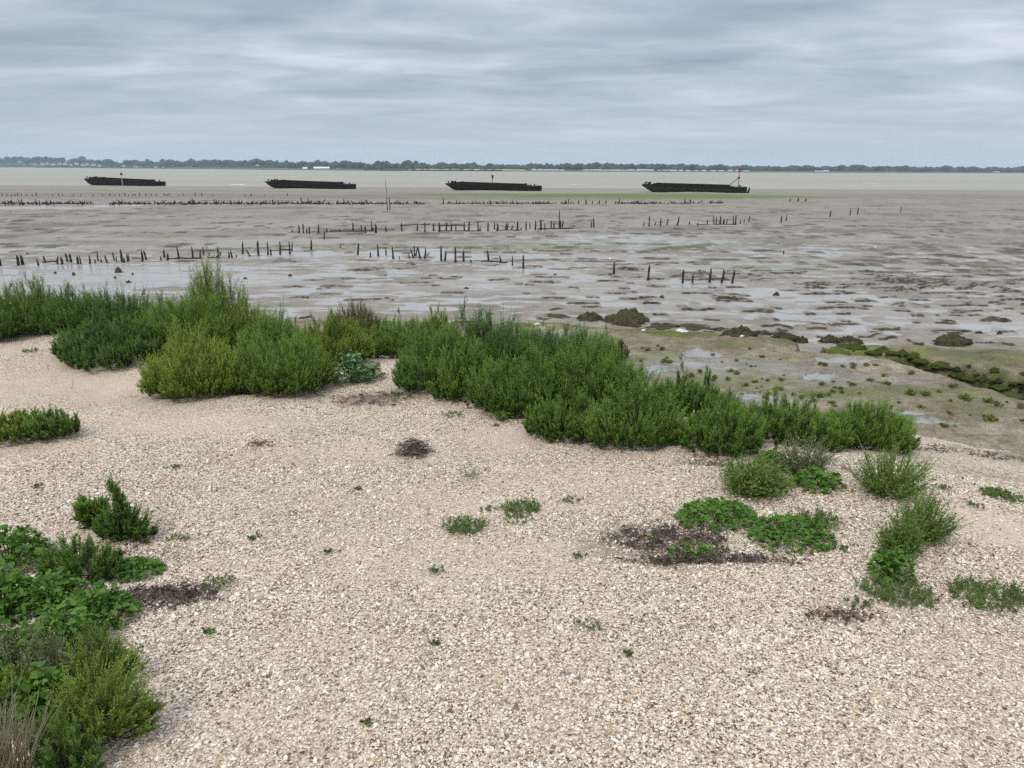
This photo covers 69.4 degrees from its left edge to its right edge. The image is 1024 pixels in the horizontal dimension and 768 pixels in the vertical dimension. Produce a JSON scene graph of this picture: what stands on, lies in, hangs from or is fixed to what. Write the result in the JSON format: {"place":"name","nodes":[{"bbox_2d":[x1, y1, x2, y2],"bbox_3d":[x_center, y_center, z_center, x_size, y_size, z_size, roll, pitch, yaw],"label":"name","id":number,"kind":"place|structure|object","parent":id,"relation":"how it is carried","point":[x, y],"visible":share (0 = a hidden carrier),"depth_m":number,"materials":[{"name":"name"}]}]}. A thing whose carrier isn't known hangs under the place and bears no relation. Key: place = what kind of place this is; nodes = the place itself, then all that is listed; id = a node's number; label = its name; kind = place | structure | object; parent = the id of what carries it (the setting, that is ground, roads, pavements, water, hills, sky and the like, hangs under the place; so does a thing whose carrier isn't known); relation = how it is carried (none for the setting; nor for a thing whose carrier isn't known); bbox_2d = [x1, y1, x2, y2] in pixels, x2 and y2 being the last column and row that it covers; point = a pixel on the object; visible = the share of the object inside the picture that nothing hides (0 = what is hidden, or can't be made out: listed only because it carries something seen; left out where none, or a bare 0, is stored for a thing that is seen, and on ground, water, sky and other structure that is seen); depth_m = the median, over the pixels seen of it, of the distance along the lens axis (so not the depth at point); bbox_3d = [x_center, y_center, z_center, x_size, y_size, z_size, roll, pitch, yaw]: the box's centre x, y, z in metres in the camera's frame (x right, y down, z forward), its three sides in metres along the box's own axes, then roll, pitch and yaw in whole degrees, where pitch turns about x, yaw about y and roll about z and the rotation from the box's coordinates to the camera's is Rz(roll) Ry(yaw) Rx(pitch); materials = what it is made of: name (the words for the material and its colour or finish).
{"place":"outdoors","nodes":[
{"label":"outdoors","id":0,"kind":"place"},
{"bbox_2d":[174,167,288,168],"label":"ploughed field","id":1,"kind":"structure","parent":0,"point":[235,168],"depth_m":1544.56,"materials":[{"name":"soil"}]},
{"bbox_2d":[0,301,1023,767],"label":"shell beach","id":2,"kind":"structure","parent":0,"point":[114,407],"depth_m":3.23,"materials":[{"name":"gravel"}]},
{"bbox_2d":[0,295,23,339],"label":"sea blite bush","id":3,"kind":"object","parent":2,"relation":"on","point":[7,329],"visible":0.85,"depth_m":7.58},
{"bbox_2d":[0,557,43,625],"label":"sea beet","id":4,"kind":"object","parent":2,"relation":"on","point":[9,582],"visible":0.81,"depth_m":2.91,"materials":[{"name":"green plant"}]},
{"bbox_2d":[0,406,46,443],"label":"sea blite bush","id":5,"kind":"object","parent":2,"relation":"on","point":[15,425],"visible":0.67,"depth_m":4.76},
{"bbox_2d":[0,611,46,680],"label":"sea beet","id":6,"kind":"object","parent":2,"relation":"on","point":[15,632],"visible":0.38,"depth_m":2.50,"materials":[{"name":"green plant"}]},
{"bbox_2d":[0,520,53,574],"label":"sea beet","id":7,"kind":"object","parent":2,"relation":"on","point":[14,540],"visible":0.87,"depth_m":3.34,"materials":[{"name":"green plant"}]},
{"bbox_2d":[0,659,54,730],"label":"sea blite bush","id":8,"kind":"object","parent":2,"relation":"on","point":[7,676],"visible":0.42,"depth_m":2.34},
{"bbox_2d":[0,664,65,767],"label":"dry grass tuft","id":9,"kind":"object","parent":2,"relation":"on","point":[8,759],"visible":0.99,"depth_m":2.00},
{"bbox_2d":[0,609,69,696],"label":"orache","id":10,"kind":"object","parent":2,"relation":"on","point":[5,647],"visible":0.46,"depth_m":2.45,"materials":[{"name":"green plant"}]},
{"bbox_2d":[0,268,71,333],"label":"sea blite bush","id":11,"kind":"object","parent":2,"relation":"on","point":[28,316],"visible":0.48,"depth_m":7.82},
{"bbox_2d":[0,660,82,739],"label":"sea beet","id":12,"kind":"object","parent":2,"relation":"on","point":[45,678],"visible":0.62,"depth_m":2.31,"materials":[{"name":"green plant"}]},
{"bbox_2d":[22,404,80,442],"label":"sea blite bush","id":13,"kind":"object","parent":2,"relation":"on","point":[62,424],"visible":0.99,"depth_m":4.74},
{"bbox_2d":[4,566,99,621],"bbox_3d":[-1.861,0.826,2.975,0.340,0.202,0.280,0,16,0],"label":"sea beet","id":14,"kind":"object","parent":2,"relation":"on","point":[59,585],"visible":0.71,"depth_m":2.94,"materials":[{"name":"green plant"}]},
{"bbox_2d":[15,614,91,692],"bbox_3d":[-1.534,0.925,2.462,0.244,0.288,0.204,0,16,0],"label":"orache","id":15,"kind":"object","parent":2,"relation":"on","point":[53,655],"visible":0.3,"depth_m":2.47,"materials":[{"name":"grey plant"}]},
{"bbox_2d":[20,598,107,660],"bbox_3d":[-1.637,0.882,2.690,0.300,0.207,0.252,0,16,0],"label":"sea beet","id":16,"kind":"object","parent":2,"relation":"on","point":[71,621],"visible":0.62,"depth_m":2.68,"materials":[{"name":"green plant"}]},
{"bbox_2d":[24,701,112,767],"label":"sea blite bush","id":17,"kind":"object","parent":2,"relation":"on","point":[70,744],"visible":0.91,"depth_m":2.09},
{"bbox_2d":[33,279,119,332],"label":"sea blite bush","id":18,"kind":"object","parent":2,"relation":"on","point":[73,315],"visible":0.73,"depth_m":7.70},
{"bbox_2d":[32,531,127,584],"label":"sea blite bush","id":19,"kind":"object","parent":2,"relation":"on","point":[71,560],"visible":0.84,"depth_m":3.19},
{"bbox_2d":[69,492,109,530],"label":"sea blite bush","id":20,"kind":"object","parent":2,"relation":"on","point":[84,506],"visible":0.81,"depth_m":3.64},
{"bbox_2d":[50,581,142,631],"bbox_3d":[-1.630,0.857,2.890,0.344,0.168,0.273,0,16,0],"label":"sea beet","id":21,"kind":"object","parent":2,"relation":"on","point":[107,596],"visible":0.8,"depth_m":2.88,"materials":[{"name":"green plant"}]},
{"bbox_2d":[37,639,169,746],"bbox_3d":[-1.231,0.945,2.260,0.372,0.375,0.291,0,16,0],"label":"sea blite bush","id":22,"kind":"object","parent":2,"relation":"on","point":[87,708],"visible":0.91,"depth_m":2.24,"materials":[{"name":"plant"}]},
{"bbox_2d":[48,307,166,371],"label":"sea blite bush","id":23,"kind":"object","parent":2,"relation":"on","point":[125,342],"visible":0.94,"depth_m":6.72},
{"bbox_2d":[65,614,150,687],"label":"sea blite bush","id":24,"kind":"object","parent":2,"relation":"on","point":[117,651],"visible":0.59,"depth_m":2.50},
{"bbox_2d":[84,279,158,329],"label":"sea blite bush","id":25,"kind":"object","parent":2,"relation":"on","point":[131,307],"visible":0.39,"depth_m":7.68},
{"bbox_2d":[88,472,159,547],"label":"sea blite bush","id":26,"kind":"object","parent":2,"relation":"on","point":[122,522],"visible":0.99,"depth_m":3.49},
{"bbox_2d":[103,555,166,583],"bbox_3d":[-1.673,0.815,3.280,0.271,0.072,0.218,0,16,0],"label":"sea beet","id":27,"kind":"object","parent":2,"relation":"on","point":[140,563],"visible":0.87,"depth_m":3.26,"materials":[{"name":"green plant"}]},
{"bbox_2d":[105,577,223,613],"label":"dried seaweed","id":28,"kind":"object","parent":2,"relation":"on","point":[167,589],"visible":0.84,"depth_m":3.07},
{"bbox_2d":[129,283,237,352],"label":"sea blite bush","id":29,"kind":"object","parent":2,"relation":"on","point":[162,321],"visible":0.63,"depth_m":7.08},
{"bbox_2d":[135,310,252,399],"bbox_3d":[-2.545,-0.234,5.873,0.955,0.729,0.755,0,16,0],"label":"sea blite bush","id":30,"kind":"object","parent":2,"relation":"on","point":[180,372],"visible":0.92,"depth_m":5.75,"materials":[{"name":"plant"}]},
{"bbox_2d":[149,239,283,344],"bbox_3d":[-3.019,-0.918,7.600,1.382,1.139,1.065,0,16,0],"label":"sea blite bush","id":31,"kind":"object","parent":2,"relation":"on","point":[241,319],"visible":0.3,"depth_m":7.49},
{"bbox_2d":[202,571,236,588],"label":"weed tuft","id":32,"kind":"object","parent":2,"relation":"on","point":[217,578],"visible":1,"depth_m":3.14,"materials":[{"name":"green plant"}]},
{"bbox_2d":[244,439,274,446],"bbox_3d":[-1.577,0.366,4.646,0.184,0.027,0.102,0,16,0],"label":"twig heap","id":33,"kind":"object","parent":2,"relation":"on","point":[258,443],"visible":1,"depth_m":4.63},
{"bbox_2d":[232,308,313,355],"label":"sea blite bush","id":34,"kind":"object","parent":2,"relation":"on","point":[275,330],"visible":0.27,"depth_m":6.92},
{"bbox_2d":[212,298,341,395],"bbox_3d":[-1.888,-0.303,5.964,0.916,0.818,0.796,6,17,20],"label":"sea blite bush","id":35,"kind":"object","parent":2,"relation":"on","point":[272,371],"visible":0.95,"depth_m":5.82,"materials":[{"name":"plant"}]},
{"bbox_2d":[291,306,378,363],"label":"sea blite bush","id":36,"kind":"object","parent":2,"relation":"on","point":[352,340],"visible":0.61,"depth_m":6.69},
{"bbox_2d":[324,298,382,339],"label":"sea blite bush","id":37,"kind":"object","parent":2,"relation":"on","point":[363,312],"visible":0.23,"depth_m":9.21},
{"bbox_2d":[333,350,374,382],"bbox_3d":[-1.341,-0.141,6.189,0.324,0.286,0.316,-12,21,-37],"label":"sea kale","id":38,"kind":"object","parent":2,"relation":"on","point":[352,371],"visible":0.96,"depth_m":6.16,"materials":[{"name":"green plant"}]},
{"bbox_2d":[323,390,414,404],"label":"dried seaweed","id":39,"kind":"object","parent":2,"relation":"on","point":[360,394],"visible":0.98,"depth_m":5.76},
{"bbox_2d":[356,359,385,379],"bbox_3d":[-1.220,-0.124,6.333,0.273,0.160,0.225,0,16,0],"label":"sea kale","id":40,"kind":"object","parent":2,"relation":"on","point":[373,369],"visible":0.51,"depth_m":6.32,"materials":[{"name":"green plant"}]},
{"bbox_2d":[341,314,416,358],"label":"sea blite bush","id":41,"kind":"object","parent":2,"relation":"on","point":[387,345],"visible":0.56,"depth_m":7.20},
{"bbox_2d":[368,306,440,349],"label":"sea blite bush","id":42,"kind":"object","parent":2,"relation":"on","point":[408,327],"visible":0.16,"depth_m":8.03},
{"bbox_2d":[387,437,438,458],"bbox_3d":[-0.626,0.385,4.527,0.257,0.096,0.266,10,19,31],"label":"twig heap","id":43,"kind":"object","parent":2,"relation":"on","point":[419,448],"visible":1,"depth_m":4.51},
{"bbox_2d":[415,304,455,335],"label":"sea blite bush","id":44,"kind":"object","parent":2,"relation":"on","point":[434,321],"visible":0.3,"depth_m":9.61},
{"bbox_2d":[391,316,490,391],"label":"sea blite bush","id":45,"kind":"object","parent":2,"relation":"on","point":[410,373],"visible":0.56,"depth_m":5.87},
{"bbox_2d":[425,334,505,401],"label":"sea blite bush","id":46,"kind":"object","parent":2,"relation":"on","point":[449,386],"visible":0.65,"depth_m":5.61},
{"bbox_2d":[441,513,489,534],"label":"weed tuft","id":47,"kind":"object","parent":2,"relation":"on","point":[462,525],"visible":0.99,"depth_m":3.59,"materials":[{"name":"green plant"}]},
{"bbox_2d":[435,296,541,376],"bbox_3d":[-0.201,-0.369,6.251,0.952,0.766,0.735,0,16,0],"label":"sea blite bush","id":48,"kind":"object","parent":2,"relation":"on","point":[498,341],"visible":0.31,"depth_m":6.13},
{"bbox_2d":[487,409,514,420],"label":"sea beet","id":49,"kind":"object","parent":2,"relation":"on","point":[502,417],"visible":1,"depth_m":5.25,"materials":[{"name":"green plant"}]},
{"bbox_2d":[0,417,1023,767],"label":"loose shells","id":50,"kind":"object","parent":2,"relation":"on","point":[428,757],"visible":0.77,"depth_m":2.87},
{"bbox_2d":[503,511,532,523],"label":"weed tuft","id":51,"kind":"object","parent":2,"relation":"on","point":[521,515],"visible":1,"depth_m":3.70,"materials":[{"name":"green plant"}]},
{"bbox_2d":[497,496,541,513],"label":"weed tuft","id":52,"kind":"object","parent":2,"relation":"on","point":[526,505],"visible":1,"depth_m":3.81,"materials":[{"name":"green plant"}]},
{"bbox_2d":[462,341,576,415],"bbox_3d":[0.063,-0.057,5.432,0.865,0.584,0.646,0,16,0],"label":"sea blite bush","id":53,"kind":"object","parent":2,"relation":"on","point":[511,393],"visible":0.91,"depth_m":5.31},
{"bbox_2d":[485,313,597,365],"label":"sea blite bush","id":54,"kind":"object","parent":2,"relation":"on","point":[549,344],"visible":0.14,"depth_m":7.47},
{"bbox_2d":[521,386,606,442],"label":"sea blite bush","id":55,"kind":"object","parent":2,"relation":"on","point":[549,421],"visible":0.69,"depth_m":4.87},
{"bbox_2d":[573,618,601,630],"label":"weed tuft","id":56,"kind":"object","parent":2,"relation":"on","point":[593,625],"visible":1,"depth_m":2.82,"materials":[{"name":"green plant"}]},
{"bbox_2d":[558,312,621,372],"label":"sea blite bush","id":57,"kind":"object","parent":2,"relation":"on","point":[594,338],"visible":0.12,"depth_m":7.57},
{"bbox_2d":[534,328,657,406],"bbox_3d":[0.631,-0.110,5.502,0.946,0.620,0.716,0,16,0],"label":"sea blite bush","id":58,"kind":"object","parent":2,"relation":"on","point":[589,380],"visible":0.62,"depth_m":5.40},
{"bbox_2d":[580,367,689,449],"bbox_3d":[0.789,0.171,4.732,0.711,0.550,0.535,0,16,0],"label":"sea blite bush","id":59,"kind":"object","parent":2,"relation":"on","point":[656,424],"visible":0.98,"depth_m":4.65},
{"bbox_2d":[599,517,730,569],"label":"dried seaweed","id":60,"kind":"object","parent":2,"relation":"on","point":[690,538],"visible":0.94,"depth_m":3.50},
{"bbox_2d":[667,540,721,562],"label":"sea beet","id":61,"kind":"object","parent":2,"relation":"on","point":[701,547],"visible":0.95,"depth_m":3.37,"materials":[{"name":"green plant"}]},
{"bbox_2d":[648,353,743,421],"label":"sea blite bush","id":62,"kind":"object","parent":2,"relation":"on","point":[691,392],"visible":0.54,"depth_m":5.39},
{"bbox_2d":[683,451,745,466],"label":"dried seaweed","id":63,"kind":"object","parent":2,"relation":"on","point":[725,463],"visible":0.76,"depth_m":4.38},
{"bbox_2d":[673,496,757,532],"bbox_3d":[1.025,0.638,3.715,0.426,0.101,0.337,0,16,0],"label":"sea beet","id":64,"kind":"object","parent":2,"relation":"on","point":[738,507],"visible":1,"depth_m":3.68,"materials":[{"name":"green plant"}]},
{"bbox_2d":[615,549,815,565],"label":"dried seaweed","id":65,"kind":"object","parent":2,"relation":"on","point":[705,559],"visible":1,"depth_m":3.31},
{"bbox_2d":[675,391,768,458],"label":"sea blite bush","id":66,"kind":"object","parent":2,"relation":"on","point":[739,429],"visible":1,"depth_m":4.50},
{"bbox_2d":[717,453,800,501],"bbox_3d":[1.289,0.487,3.906,0.438,0.268,0.362,0,16,0],"label":"orache","id":67,"kind":"object","parent":2,"relation":"on","point":[759,480],"visible":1,"depth_m":3.87,"materials":[{"name":"green plant"}]},
{"bbox_2d":[752,448,789,470],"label":"sea beet","id":68,"kind":"object","parent":2,"relation":"on","point":[769,452],"visible":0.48,"depth_m":4.29,"materials":[{"name":"green plant"}]},
{"bbox_2d":[746,512,837,554],"bbox_3d":[1.325,0.690,3.502,0.430,0.105,0.333,0,16,0],"label":"sea beet","id":69,"kind":"object","parent":2,"relation":"on","point":[810,534],"visible":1,"depth_m":3.47,"materials":[{"name":"green plant"}]},
{"bbox_2d":[729,385,854,452],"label":"sea blite bush","id":70,"kind":"object","parent":2,"relation":"on","point":[801,422],"visible":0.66,"depth_m":4.77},
{"bbox_2d":[769,429,839,478],"bbox_3d":[1.668,0.408,4.190,0.375,0.318,0.323,-12,20,-37],"label":"orache","id":71,"kind":"object","parent":2,"relation":"on","point":[795,462],"visible":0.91,"depth_m":4.17,"materials":[{"name":"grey plant"}]},
{"bbox_2d":[789,466,847,493],"bbox_3d":[1.657,0.509,4.019,0.322,0.117,0.263,0,16,0],"label":"sea beet","id":72,"kind":"object","parent":2,"relation":"on","point":[805,475],"visible":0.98,"depth_m":3.99,"materials":[{"name":"green plant"}]},
{"bbox_2d":[797,505,845,529],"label":"weed tuft","id":73,"kind":"object","parent":2,"relation":"on","point":[820,514],"visible":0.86,"depth_m":3.64,"materials":[{"name":"green plant"}]},
{"bbox_2d":[798,606,886,622],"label":"dried seaweed","id":74,"kind":"object","parent":2,"relation":"on","point":[837,612],"visible":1,"depth_m":2.93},
{"bbox_2d":[842,594,874,608],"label":"weed tuft","id":75,"kind":"object","parent":2,"relation":"on","point":[864,602],"visible":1,"depth_m":3.01,"materials":[{"name":"green plant"}]},
{"bbox_2d":[810,395,920,454],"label":"sea blite bush","id":76,"kind":"object","parent":2,"relation":"on","point":[877,432],"visible":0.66,"depth_m":5.02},
{"bbox_2d":[865,541,916,585],"bbox_3d":[1.646,0.762,3.200,0.214,0.183,0.184,0,16,0],"label":"sea beet","id":77,"kind":"object","parent":2,"relation":"on","point":[893,561],"visible":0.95,"depth_m":3.18,"materials":[{"name":"green plant"}]},
{"bbox_2d":[843,439,943,502],"bbox_3d":[1.993,0.442,3.901,0.512,0.359,0.453,0,16,0],"label":"orache","id":78,"kind":"object","parent":2,"relation":"on","point":[886,480],"visible":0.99,"depth_m":3.87,"materials":[{"name":"green plant"}]},
{"bbox_2d":[862,501,935,561],"bbox_3d":[1.772,0.677,3.373,0.287,0.307,0.232,-10,19,-32],"label":"orache","id":79,"kind":"object","parent":2,"relation":"on","point":[906,539],"visible":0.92,"depth_m":3.35,"materials":[{"name":"green plant"}]},
{"bbox_2d":[853,571,945,609],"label":"weed tuft","id":80,"kind":"object","parent":2,"relation":"on","point":[928,592],"visible":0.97,"depth_m":3.08,"materials":[{"name":"green plant"}]},
{"bbox_2d":[877,482,976,547],"bbox_3d":[1.948,0.625,3.473,0.394,0.324,0.321,0,16,0],"label":"orache","id":81,"kind":"object","parent":2,"relation":"on","point":[940,525],"visible":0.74,"depth_m":3.46,"materials":[{"name":"green plant"}]},
{"bbox_2d":[928,443,1022,461],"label":"dried seaweed","id":82,"kind":"object","parent":2,"relation":"on","point":[988,453],"visible":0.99,"depth_m":5.53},
{"bbox_2d":[943,571,1023,614],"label":"weed tuft","id":83,"kind":"object","parent":2,"relation":"on","point":[959,586],"visible":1,"depth_m":3.09,"materials":[{"name":"green plant"}]},
{"bbox_2d":[979,484,1023,502],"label":"weed tuft","id":84,"kind":"object","parent":2,"relation":"on","point":[996,492],"visible":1,"depth_m":4.04,"materials":[{"name":"green plant"}]},
{"bbox_2d":[0,185,1023,352],"bbox_3d":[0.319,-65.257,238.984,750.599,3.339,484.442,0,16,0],"label":"mudflat","id":85,"kind":"structure","parent":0,"point":[934,264],"depth_m":25.32,"materials":[{"name":"soil"}]},
{"bbox_2d":[1,198,722,204],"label":"brushwood line","id":86,"kind":"object","parent":85,"relation":"on","point":[263,202],"visible":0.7,"depth_m":68.70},
{"bbox_2d":[576,311,602,321],"bbox_3d":[1.431,-1.226,13.606,0.580,0.245,0.408,0,16,0],"label":"mud mound","id":87,"kind":"object","parent":85,"relation":"on","point":[591,317],"visible":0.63,"depth_m":13.53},
{"bbox_2d":[600,307,649,327],"bbox_3d":[2.054,-1.149,13.237,1.076,0.441,0.772,5,17,16],"label":"mud mound","id":88,"kind":"object","parent":85,"relation":"on","point":[633,317],"visible":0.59,"depth_m":13.12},
{"bbox_2d":[645,322,679,329],"bbox_3d":[2.663,-1.017,12.975,0.782,0.105,0.565,0,16,0],"label":"weedy ledge","id":89,"kind":"object","parent":85,"relation":"on","point":[660,326],"visible":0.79,"depth_m":12.92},
{"bbox_2d":[642,181,749,192],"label":"lighter barge","id":90,"kind":"object","parent":85,"relation":"on","point":[678,187],"visible":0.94,"depth_m":133.66,"materials":[{"name":"metal"}]},
{"bbox_2d":[682,325,709,330],"bbox_3d":[3.177,-0.972,12.817,0.736,0.094,0.502,3,16,9],"label":"weedy ledge","id":91,"kind":"object","parent":85,"relation":"on","point":[698,328],"visible":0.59,"depth_m":12.76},
{"bbox_2d":[817,334,837,342],"bbox_3d":[5.149,-0.729,11.950,0.459,0.161,0.313,3,16,9],"label":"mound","id":92,"kind":"object","parent":85,"relation":"on","point":[829,338],"visible":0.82,"depth_m":11.90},
{"bbox_2d":[833,335,864,344],"bbox_3d":[5.406,-0.706,11.879,0.625,0.170,0.449,-2,16,-8],"label":"mud mound","id":93,"kind":"object","parent":85,"relation":"on","point":[845,339],"visible":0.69,"depth_m":11.80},
{"bbox_2d":[932,333,972,346],"bbox_3d":[7.000,-0.685,11.780,0.757,0.258,0.601,-4,17,-14],"label":"mud mound","id":94,"kind":"object","parent":85,"relation":"on","point":[952,340],"visible":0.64,"depth_m":11.67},
{"bbox_2d":[0,168,1023,189],"bbox_3d":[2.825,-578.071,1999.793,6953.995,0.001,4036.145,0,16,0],"label":"sea","id":95,"kind":"structure","parent":0,"point":[440,179],"depth_m":348.97,"materials":[{"name":"liquid"}]},
{"bbox_2d":[84,176,165,185],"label":"lighter barge","id":96,"kind":"object","parent":95,"relation":"on","point":[105,181],"visible":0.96,"depth_m":181.26,"materials":[{"name":"metal"}]},
{"bbox_2d":[265,179,355,188],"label":"lighter barge","id":97,"kind":"object","parent":95,"relation":"on","point":[285,184],"visible":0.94,"depth_m":155.14,"materials":[{"name":"metal"}]},
{"bbox_2d":[445,180,541,190],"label":"lighter barge","id":98,"kind":"object","parent":95,"relation":"on","point":[455,185],"visible":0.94,"depth_m":144.16,"materials":[{"name":"metal"}]},
{"bbox_2d":[0,162,1023,172],"bbox_3d":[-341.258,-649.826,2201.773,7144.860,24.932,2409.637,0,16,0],"label":"shore","id":99,"kind":"structure","parent":0,"point":[42,166],"depth_m":1363.82,"materials":[{"name":"plant"}]},
{"bbox_2d":[37,167,669,171],"bbox_3d":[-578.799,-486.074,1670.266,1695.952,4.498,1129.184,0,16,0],"label":"shore scrub","id":100,"kind":"object","parent":99,"relation":"on","point":[370,169],"visible":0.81,"depth_m":1162.23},
{"bbox_2d":[0,156,1023,171],"bbox_3d":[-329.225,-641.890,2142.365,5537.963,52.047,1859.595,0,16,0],"label":"woodland","id":101,"kind":"object","parent":99,"relation":"on","point":[344,164],"visible":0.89,"depth_m":1458.12,"materials":[{"name":"green plant"}]},
{"bbox_2d":[0,0,1023,168],"label":"sky","id":102,"kind":"structure","parent":0,"point":[782,83],"materials":[{"name":"grey"}]},
{"bbox_2d":[283,319,1023,460],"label":"saltmarsh terrace","id":103,"kind":"structure","parent":0,"point":[804,372],"depth_m":8.22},
{"bbox_2d":[611,335,629,358],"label":"sea blite bush","id":104,"kind":"object","parent":103,"relation":"on","point":[621,344],"visible":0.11,"depth_m":8.73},
{"bbox_2d":[719,324,758,337],"bbox_3d":[3.179,-0.722,10.335,0.702,0.235,0.464,-5,17,-16],"label":"mud mound","id":105,"kind":"object","parent":103,"relation":"on","point":[739,331],"visible":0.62,"depth_m":10.26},
{"bbox_2d":[771,331,803,341],"bbox_3d":[3.776,-0.667,10.227,0.500,0.120,0.333,8,18,25],"label":"weedy ledge","id":106,"kind":"object","parent":103,"relation":"on","point":[789,336],"visible":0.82,"depth_m":10.15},
{"bbox_2d":[850,341,861,351],"bbox_3d":[4.581,-0.501,9.824,0.268,0.142,0.190,-4,17,-13],"label":"bank clod","id":107,"kind":"object","parent":103,"relation":"on","point":[856,346],"visible":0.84,"depth_m":9.78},
{"bbox_2d":[931,361,952,368],"bbox_3d":[5.319,-0.246,9.150,0.285,0.088,0.227,5,17,16],"label":"bank clod","id":108,"kind":"object","parent":103,"relation":"on","point":[941,365],"visible":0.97,"depth_m":9.09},
{"bbox_2d":[988,384,1011,389],"bbox_3d":[5.797,0.017,8.747,0.299,0.069,0.212,-4,17,-13],"label":"bank clod","id":109,"kind":"object","parent":103,"relation":"on","point":[999,386],"visible":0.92,"depth_m":8.70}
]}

